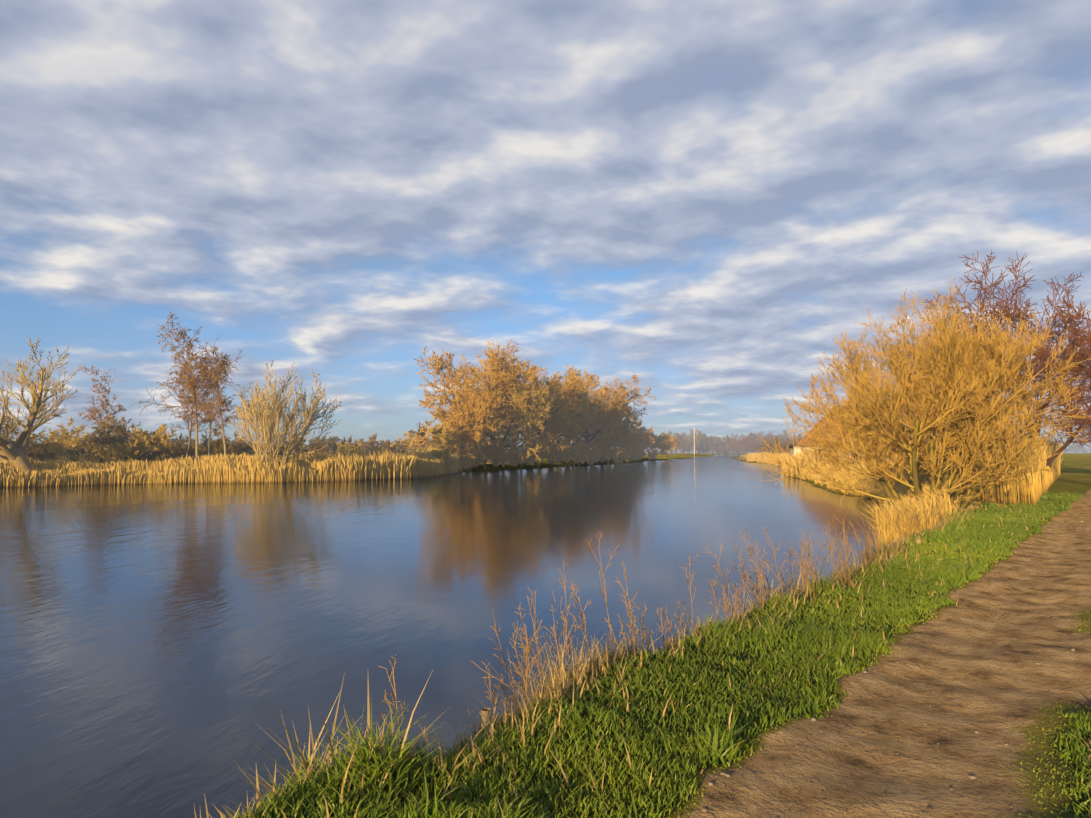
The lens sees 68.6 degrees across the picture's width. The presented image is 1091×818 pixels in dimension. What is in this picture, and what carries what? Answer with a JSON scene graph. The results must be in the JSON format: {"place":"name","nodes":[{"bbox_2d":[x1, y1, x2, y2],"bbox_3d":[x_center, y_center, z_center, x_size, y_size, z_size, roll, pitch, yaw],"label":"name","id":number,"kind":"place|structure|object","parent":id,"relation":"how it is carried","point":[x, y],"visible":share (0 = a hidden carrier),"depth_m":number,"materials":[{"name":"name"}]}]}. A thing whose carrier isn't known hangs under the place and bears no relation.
{"place":"outdoors","nodes":[
{"label":"outdoors","id":0,"kind":"place"},
{"bbox_2d":[0,455,894,817],"bbox_3d":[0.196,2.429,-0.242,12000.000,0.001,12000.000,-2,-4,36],"label":"river water","id":1,"kind":"structure","parent":0,"point":[160,645],"depth_m":13.52,"materials":[{"name":"blue liquid"}]},
{"bbox_2d":[694,428,694,458],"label":"white mast","id":2,"kind":"object","parent":1,"relation":"in","point":[694,443],"visible":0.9,"depth_m":331.78,"materials":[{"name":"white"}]},
{"bbox_2d":[0,0,1090,452],"label":"sky","id":3,"kind":"structure","parent":0,"point":[692,199],"materials":[{"name":"blue"}]},
{"bbox_2d":[1,453,1090,817],"bbox_3d":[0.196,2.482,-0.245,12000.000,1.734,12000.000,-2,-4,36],"label":"terrain","id":4,"kind":"structure","parent":0,"point":[845,765],"depth_m":5.30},
{"bbox_2d":[0,412,23,441],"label":"shrub","id":5,"kind":"object","parent":4,"relation":"on","point":[7,419],"visible":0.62,"depth_m":76.28,"materials":[{"name":"brown plant"}]},
{"bbox_2d":[16,432,56,466],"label":"shrub","id":6,"kind":"object","parent":4,"relation":"on","point":[40,453],"visible":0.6,"depth_m":66.88,"materials":[{"name":"brown plant"}]},
{"bbox_2d":[0,336,82,483],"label":"old willow tree","id":7,"kind":"object","parent":4,"relation":"on","point":[14,450],"visible":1,"depth_m":60.07,"materials":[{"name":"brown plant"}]},
{"bbox_2d":[26,424,86,464],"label":"shrub","id":8,"kind":"object","parent":4,"relation":"on","point":[53,435],"visible":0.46,"depth_m":83.55,"materials":[{"name":"brown plant"}]},
{"bbox_2d":[34,416,97,466],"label":"shrub","id":9,"kind":"object","parent":4,"relation":"on","point":[74,443],"visible":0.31,"depth_m":79.40,"materials":[{"name":"brown plant"}]},
{"bbox_2d":[78,364,125,433],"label":"birch tree","id":10,"kind":"object","parent":4,"relation":"on","point":[95,414],"visible":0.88,"depth_m":84.58,"materials":[{"name":"brown plant"}]},
{"bbox_2d":[65,426,140,463],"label":"shrub","id":11,"kind":"object","parent":4,"relation":"on","point":[105,438],"visible":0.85,"depth_m":75.64,"materials":[{"name":"brown plant"}]},
{"bbox_2d":[86,434,161,463],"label":"shrub","id":12,"kind":"object","parent":4,"relation":"on","point":[121,452],"visible":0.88,"depth_m":69.88,"materials":[{"name":"brown plant"}]},
{"bbox_2d":[89,415,167,463],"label":"shrub","id":13,"kind":"object","parent":4,"relation":"on","point":[109,426],"visible":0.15,"depth_m":81.90,"materials":[{"name":"brown plant"}]},
{"bbox_2d":[122,438,173,463],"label":"shrub","id":14,"kind":"object","parent":4,"relation":"on","point":[162,455],"visible":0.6,"depth_m":71.10,"materials":[{"name":"brown plant"}]},
{"bbox_2d":[0,452,321,487],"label":"reed bank","id":15,"kind":"structure","parent":4,"relation":"on","point":[231,469],"depth_m":64.71,"materials":[{"name":"beige plant"}]},
{"bbox_2d":[132,423,206,460],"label":"shrub","id":16,"kind":"object","parent":4,"relation":"on","point":[164,439],"visible":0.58,"depth_m":79.28,"materials":[{"name":"brown plant"}]},
{"bbox_2d":[130,312,243,458],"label":"birch tree","id":17,"kind":"object","parent":4,"relation":"on","point":[195,415],"visible":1,"depth_m":67.84,"materials":[{"name":"brown plant"}]},
{"bbox_2d":[164,435,212,459],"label":"shrub","id":18,"kind":"object","parent":4,"relation":"on","point":[177,454],"visible":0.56,"depth_m":73.95,"materials":[{"name":"brown plant"}]},
{"bbox_2d":[169,353,229,456],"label":"birch tree","id":19,"kind":"object","parent":4,"relation":"on","point":[184,417],"visible":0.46,"depth_m":74.31,"materials":[{"name":"brown plant"}]},
{"bbox_2d":[178,430,236,456],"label":"shrub","id":20,"kind":"object","parent":4,"relation":"on","point":[204,444],"visible":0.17,"depth_m":90.85,"materials":[{"name":"brown plant"}]},
{"bbox_2d":[183,343,255,454],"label":"birch tree","id":21,"kind":"object","parent":4,"relation":"on","point":[213,372],"visible":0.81,"depth_m":69.25,"materials":[{"name":"brown plant"}]},
{"bbox_2d":[182,360,261,458],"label":"birch tree","id":22,"kind":"object","parent":4,"relation":"on","point":[215,414],"visible":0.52,"depth_m":72.30,"materials":[{"name":"brown plant"}]},
{"bbox_2d":[210,436,249,461],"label":"shrub","id":23,"kind":"object","parent":4,"relation":"on","point":[219,446],"visible":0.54,"depth_m":75.17,"materials":[{"name":"brown plant"}]},
{"bbox_2d":[230,433,254,455],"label":"shrub","id":24,"kind":"object","parent":4,"relation":"on","point":[247,448],"visible":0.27,"depth_m":97.60,"materials":[{"name":"brown plant"}]},
{"bbox_2d":[251,443,270,455],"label":"bush","id":25,"kind":"object","parent":4,"relation":"on","point":[261,450],"visible":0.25,"depth_m":217.88,"materials":[{"name":"brown plant"}]},
{"bbox_2d":[268,441,298,459],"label":"shrub","id":26,"kind":"object","parent":4,"relation":"on","point":[280,452],"visible":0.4,"depth_m":82.56,"materials":[{"name":"brown plant"}]},
{"bbox_2d":[227,360,341,470],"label":"pale willow tree","id":27,"kind":"object","parent":4,"relation":"on","point":[270,414],"visible":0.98,"depth_m":66.55,"materials":[{"name":"beige plant"}]},
{"bbox_2d":[278,436,321,460],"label":"shrub","id":28,"kind":"object","parent":4,"relation":"on","point":[298,449],"visible":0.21,"depth_m":126.83,"materials":[{"name":"brown plant"}]},
{"bbox_2d":[307,443,333,461],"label":"shrub","id":29,"kind":"object","parent":4,"relation":"on","point":[319,447],"visible":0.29,"depth_m":92.53,"materials":[{"name":"brown plant"}]},
{"bbox_2d":[311,436,351,454],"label":"shrub","id":30,"kind":"object","parent":4,"relation":"on","point":[332,445],"visible":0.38,"depth_m":156.80,"materials":[{"name":"brown plant"}]},
{"bbox_2d":[336,442,362,457],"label":"shrub","id":31,"kind":"object","parent":4,"relation":"on","point":[349,449],"visible":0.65,"depth_m":119.98,"materials":[{"name":"brown plant"}]},
{"bbox_2d":[347,438,372,455],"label":"bush","id":32,"kind":"object","parent":4,"relation":"on","point":[356,441],"visible":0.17,"depth_m":176.56,"materials":[{"name":"brown plant"}]},
{"bbox_2d":[357,439,374,457],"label":"bush","id":33,"kind":"object","parent":4,"relation":"on","point":[362,442],"visible":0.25,"depth_m":172.10,"materials":[{"name":"brown plant"}]},
{"bbox_2d":[359,433,389,456],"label":"shrub","id":34,"kind":"object","parent":4,"relation":"on","point":[372,441],"visible":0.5,"depth_m":182.25,"materials":[{"name":"brown plant"}]},
{"bbox_2d":[290,443,459,480],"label":"tall reeds","id":35,"kind":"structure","parent":4,"relation":"on","point":[384,464],"depth_m":75.15,"materials":[{"name":"beige plant"}]},
{"bbox_2d":[381,440,407,454],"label":"shrub","id":36,"kind":"object","parent":4,"relation":"on","point":[402,448],"visible":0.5,"depth_m":133.17,"materials":[{"name":"brown plant"}]},
{"bbox_2d":[390,431,426,451],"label":"shrub","id":37,"kind":"object","parent":4,"relation":"on","point":[411,444],"visible":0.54,"depth_m":181.76,"materials":[{"name":"brown plant"}]},
{"bbox_2d":[409,425,443,448],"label":"shrub","id":38,"kind":"object","parent":4,"relation":"on","point":[421,434],"visible":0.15,"depth_m":145.98,"materials":[{"name":"brown plant"}]},
{"bbox_2d":[425,447,456,470],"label":"bush","id":39,"kind":"object","parent":4,"relation":"on","point":[439,454],"visible":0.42,"depth_m":89.34,"materials":[{"name":"brown plant"}]},
{"bbox_2d":[423,420,473,453],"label":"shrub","id":40,"kind":"object","parent":4,"relation":"on","point":[442,436],"visible":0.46,"depth_m":109.77,"materials":[{"name":"orange plant"}]},
{"bbox_2d":[437,439,466,467],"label":"bush","id":41,"kind":"object","parent":4,"relation":"on","point":[461,458],"visible":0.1,"depth_m":106.22,"materials":[{"name":"orange plant"}]},
{"bbox_2d":[411,387,513,470],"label":"tree","id":42,"kind":"object","parent":4,"relation":"on","point":[465,432],"visible":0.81,"depth_m":107.41,"materials":[{"name":"orange plant"}]},
{"bbox_2d":[451,445,485,469],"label":"bush","id":43,"kind":"object","parent":4,"relation":"on","point":[476,454],"visible":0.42,"depth_m":111.08,"materials":[{"name":"brown plant"}]},
{"bbox_2d":[413,339,546,463],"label":"tree","id":44,"kind":"object","parent":4,"relation":"on","point":[496,379],"visible":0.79,"depth_m":113.74,"materials":[{"name":"orange plant"}]},
{"bbox_2d":[472,438,505,468],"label":"bush","id":45,"kind":"object","parent":4,"relation":"on","point":[492,449],"visible":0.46,"depth_m":114.13,"materials":[{"name":"orange plant"}]},
{"bbox_2d":[441,367,558,465],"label":"tree","id":46,"kind":"object","parent":4,"relation":"on","point":[522,428],"visible":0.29,"depth_m":116.90,"materials":[{"name":"brown plant"}]},
{"bbox_2d":[448,363,571,463],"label":"tree","id":47,"kind":"object","parent":4,"relation":"on","point":[556,424],"visible":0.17,"depth_m":135.93,"materials":[{"name":"orange plant"}]},
{"bbox_2d":[505,435,544,466],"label":"bush","id":48,"kind":"object","parent":4,"relation":"on","point":[530,459],"visible":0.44,"depth_m":125.25,"materials":[{"name":"orange plant"}]},
{"bbox_2d":[476,353,592,464],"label":"tree","id":49,"kind":"object","parent":4,"relation":"on","point":[570,390],"visible":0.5,"depth_m":131.35,"materials":[{"name":"orange plant"}]},
{"bbox_2d":[522,442,554,467],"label":"bush","id":50,"kind":"object","parent":4,"relation":"on","point":[544,454],"visible":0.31,"depth_m":130.67,"materials":[{"name":"brown plant"}]},
{"bbox_2d":[490,379,600,465],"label":"tree","id":51,"kind":"object","parent":4,"relation":"on","point":[567,427],"visible":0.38,"depth_m":141.35,"materials":[{"name":"brown plant"}]},
{"bbox_2d":[560,443,590,464],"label":"bush","id":52,"kind":"object","parent":4,"relation":"on","point":[573,448],"visible":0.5,"depth_m":157.92,"materials":[{"name":"brown plant"}]},
{"bbox_2d":[528,370,630,464],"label":"tree","id":53,"kind":"object","parent":4,"relation":"on","point":[602,400],"visible":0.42,"depth_m":161.65,"materials":[{"name":"orange plant"}]},
{"bbox_2d":[555,389,624,458],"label":"tree","id":54,"kind":"object","parent":4,"relation":"on","point":[587,427],"depth_m":229.09,"materials":[{"name":"brown plant"}]},
{"bbox_2d":[554,364,655,461],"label":"tree","id":55,"kind":"object","parent":4,"relation":"on","point":[619,420],"visible":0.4,"depth_m":173.66,"materials":[{"name":"orange plant"}]},
{"bbox_2d":[575,401,638,461],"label":"tree","id":56,"kind":"object","parent":4,"relation":"on","point":[631,439],"visible":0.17,"depth_m":180.66,"materials":[{"name":"brown plant"}]},
{"bbox_2d":[600,446,625,463],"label":"bush","id":57,"kind":"object","parent":4,"relation":"on","point":[616,459],"visible":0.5,"depth_m":182.44,"materials":[{"name":"brown plant"}]},
{"bbox_2d":[612,447,634,461],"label":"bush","id":58,"kind":"object","parent":4,"relation":"on","point":[627,455],"visible":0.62,"depth_m":212.42,"materials":[{"name":"orange plant"}]},
{"bbox_2d":[609,419,648,449],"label":"tree","id":59,"kind":"object","parent":4,"relation":"on","point":[637,424],"visible":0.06,"depth_m":212.41,"materials":[{"name":"orange plant"}]},
{"bbox_2d":[620,423,643,458],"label":"tree","id":60,"kind":"object","parent":4,"relation":"on","point":[635,451],"visible":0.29,"depth_m":219.55,"materials":[{"name":"brown plant"}]},
{"bbox_2d":[618,426,655,458],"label":"tree","id":61,"kind":"object","parent":4,"relation":"on","point":[649,442],"visible":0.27,"depth_m":258.86,"materials":[{"name":"orange plant"}]},
{"bbox_2d":[632,450,645,460],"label":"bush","id":62,"kind":"object","parent":4,"relation":"on","point":[641,455],"visible":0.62,"depth_m":229.74,"materials":[{"name":"brown plant"}]},
{"bbox_2d":[194,491,1090,817],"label":"dry grass blades","id":63,"kind":"object","parent":4,"relation":"on","point":[258,795],"visible":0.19,"depth_m":4.88,"materials":[{"name":"plant"}]},
{"bbox_2d":[211,490,1090,817],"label":"verge grass","id":64,"kind":"structure","parent":4,"relation":"on","point":[407,774],"depth_m":5.16,"materials":[{"name":"green plant"}]},
{"bbox_2d":[647,450,657,459],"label":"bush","id":65,"kind":"object","parent":4,"relation":"on","point":[654,454],"visible":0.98,"depth_m":266.43,"materials":[{"name":"orange plant"}]},
{"bbox_2d":[644,431,675,454],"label":"tree","id":66,"kind":"object","parent":4,"relation":"on","point":[664,446],"visible":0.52,"depth_m":272.08,"materials":[{"name":"brown plant"}]},
{"bbox_2d":[378,483,947,745],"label":"dry weed stalks","id":67,"kind":"object","parent":4,"relation":"on","point":[528,649],"visible":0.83,"depth_m":7.75,"materials":[{"name":"brown plant"}]},
{"bbox_2d":[361,498,977,762],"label":"dry tussock grass","id":68,"kind":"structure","parent":4,"relation":"on","point":[562,692],"depth_m":6.24,"materials":[{"name":"beige plant"}]},
{"bbox_2d":[660,435,679,457],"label":"tree","id":69,"kind":"object","parent":4,"relation":"on","point":[674,441],"visible":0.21,"depth_m":321.56,"materials":[{"name":"orange plant"}]},
{"bbox_2d":[659,430,685,454],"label":"tree","id":70,"kind":"object","parent":4,"relation":"on","point":[668,433],"visible":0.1,"depth_m":670.28,"materials":[{"name":"grey plant"}]},
{"bbox_2d":[668,432,683,454],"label":"tree","id":71,"kind":"object","parent":4,"relation":"on","point":[676,449],"visible":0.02,"depth_m":786.84,"materials":[{"name":"grey plant"}]},
{"bbox_2d":[677,433,691,451],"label":"tree","id":72,"kind":"object","parent":4,"relation":"on","point":[690,446],"visible":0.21,"depth_m":777.78,"materials":[{"name":"grey plant"}]},
{"bbox_2d":[677,437,691,454],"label":"tree line","id":73,"kind":"object","parent":4,"relation":"on","point":[683,447],"visible":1,"depth_m":664.33,"materials":[{"name":"grey plant"}]},
{"bbox_2d":[684,429,708,454],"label":"tree","id":74,"kind":"object","parent":4,"relation":"on","point":[691,437],"visible":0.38,"depth_m":782.37,"materials":[{"name":"grey plant"}]},
{"bbox_2d":[692,431,711,454],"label":"tree","id":75,"kind":"object","parent":4,"relation":"on","point":[700,443],"visible":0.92,"depth_m":696.14,"materials":[{"name":"grey plant"}]},
{"bbox_2d":[695,434,720,455],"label":"tree","id":76,"kind":"object","parent":4,"relation":"on","point":[708,441],"visible":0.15,"depth_m":745.27,"materials":[{"name":"grey plant"}]},
{"bbox_2d":[705,435,720,455],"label":"tree","id":77,"kind":"object","parent":4,"relation":"on","point":[711,442],"visible":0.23,"depth_m":743.12,"materials":[{"name":"grey plant"}]},
{"bbox_2d":[701,436,729,455],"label":"tree line","id":78,"kind":"object","parent":4,"relation":"on","point":[713,445],"visible":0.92,"depth_m":703.21,"materials":[{"name":"grey plant"}]},
{"bbox_2d":[714,434,733,455],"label":"tree","id":79,"kind":"object","parent":4,"relation":"on","point":[723,442],"visible":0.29,"depth_m":726.75,"materials":[{"name":"grey plant"}]},
{"bbox_2d":[727,434,739,455],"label":"tree","id":80,"kind":"object","parent":4,"relation":"on","point":[732,447],"visible":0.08,"depth_m":780.81,"materials":[{"name":"grey plant"}]},
{"bbox_2d":[726,434,749,455],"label":"tree","id":81,"kind":"object","parent":4,"relation":"on","point":[734,444],"visible":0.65,"depth_m":679.54,"materials":[{"name":"grey plant"}]},
{"bbox_2d":[734,433,760,452],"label":"tree","id":82,"kind":"object","parent":4,"relation":"on","point":[741,448],"visible":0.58,"depth_m":668.39,"materials":[{"name":"grey plant"}]},
{"bbox_2d":[741,433,766,452],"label":"tree","id":83,"kind":"object","parent":4,"relation":"on","point":[752,444],"visible":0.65,"depth_m":659.48,"materials":[{"name":"grey plant"}]},
{"bbox_2d":[757,431,773,453],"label":"tree","id":84,"kind":"object","parent":4,"relation":"on","point":[768,438],"visible":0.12,"depth_m":737.96,"materials":[{"name":"grey plant"}]},
{"bbox_2d":[755,435,785,452],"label":"tree","id":85,"kind":"object","parent":4,"relation":"on","point":[770,444],"visible":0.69,"depth_m":233.09,"materials":[{"name":"brown plant"}]},
{"bbox_2d":[758,433,792,442],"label":"tree line","id":86,"kind":"object","parent":4,"relation":"on","point":[765,437],"depth_m":745.87,"materials":[{"name":"grey plant"}]},
{"bbox_2d":[766,430,794,443],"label":"tree","id":87,"kind":"object","parent":4,"relation":"on","point":[783,437],"visible":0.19,"depth_m":687.02,"materials":[{"name":"grey plant"}]},
{"bbox_2d":[778,442,789,453],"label":"tree","id":88,"kind":"object","parent":4,"relation":"on","point":[787,449],"visible":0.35,"depth_m":195.97,"materials":[{"name":"brown plant"}]},
{"bbox_2d":[739,448,836,476],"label":"bank reeds","id":89,"kind":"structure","parent":4,"relation":"on","point":[756,457],"depth_m":93.34,"materials":[{"name":"beige plant"}]},
{"bbox_2d":[782,435,802,452],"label":"tree","id":90,"kind":"object","parent":4,"relation":"on","point":[801,436],"visible":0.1,"depth_m":281.24,"materials":[{"name":"brown plant"}]},
{"bbox_2d":[789,444,800,456],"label":"house wall","id":91,"kind":"structure","parent":4,"relation":"on","point":[795,449],"depth_m":120.15,"materials":[{"name":"white paint"}]},
{"bbox_2d":[793,460,907,504],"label":"reeds","id":92,"kind":"object","parent":4,"relation":"on","point":[862,481],"visible":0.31,"depth_m":48.50,"materials":[{"name":"beige plant"}]},
{"bbox_2d":[795,406,908,463],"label":"thatched roof","id":93,"kind":"structure","parent":4,"relation":"on","point":[805,438],"depth_m":96.70,"materials":[{"name":"orange plant"}]},
{"bbox_2d":[702,515,1090,817],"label":"track pebbles","id":94,"kind":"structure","parent":4,"relation":"on","point":[704,809],"depth_m":6.11,"materials":[{"name":"grey stone"}]},
{"bbox_2d":[855,480,966,547],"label":"reeds","id":95,"kind":"object","parent":4,"relation":"on","point":[929,503],"visible":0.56,"depth_m":20.37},
{"bbox_2d":[758,275,1090,511],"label":"willow bush","id":96,"kind":"object","parent":4,"relation":"on","point":[963,396],"visible":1,"depth_m":23.22,"materials":[{"name":"leaves"},{"name":"bark"}]},
{"bbox_2d":[898,430,1063,504],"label":"reeds","id":97,"kind":"object","parent":4,"relation":"on","point":[1034,488],"visible":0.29,"depth_m":27.50,"materials":[{"name":"beige plant"}]},
{"bbox_2d":[907,250,1090,465],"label":"tree","id":98,"kind":"object","parent":4,"relation":"on","point":[1083,353],"visible":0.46,"depth_m":34.93,"materials":[{"name":"brown plant"}]},
{"bbox_2d":[1055,376,1090,449],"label":"tree","id":99,"kind":"object","parent":4,"relation":"on","point":[1080,421],"visible":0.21,"depth_m":54.63,"materials":[{"name":"brown plant"}]},
{"bbox_2d":[1069,444,1081,452],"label":"horizon tree","id":100,"kind":"object","parent":4,"relation":"on","point":[1075,450],"visible":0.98,"depth_m":1181.52,"materials":[{"name":"grey plant"}]},
{"bbox_2d":[481,546,885,732],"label":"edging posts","id":101,"kind":"object","parent":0,"point":[484,711],"visible":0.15,"depth_m":6.77,"materials":[{"name":"brown wood"}]}
]}

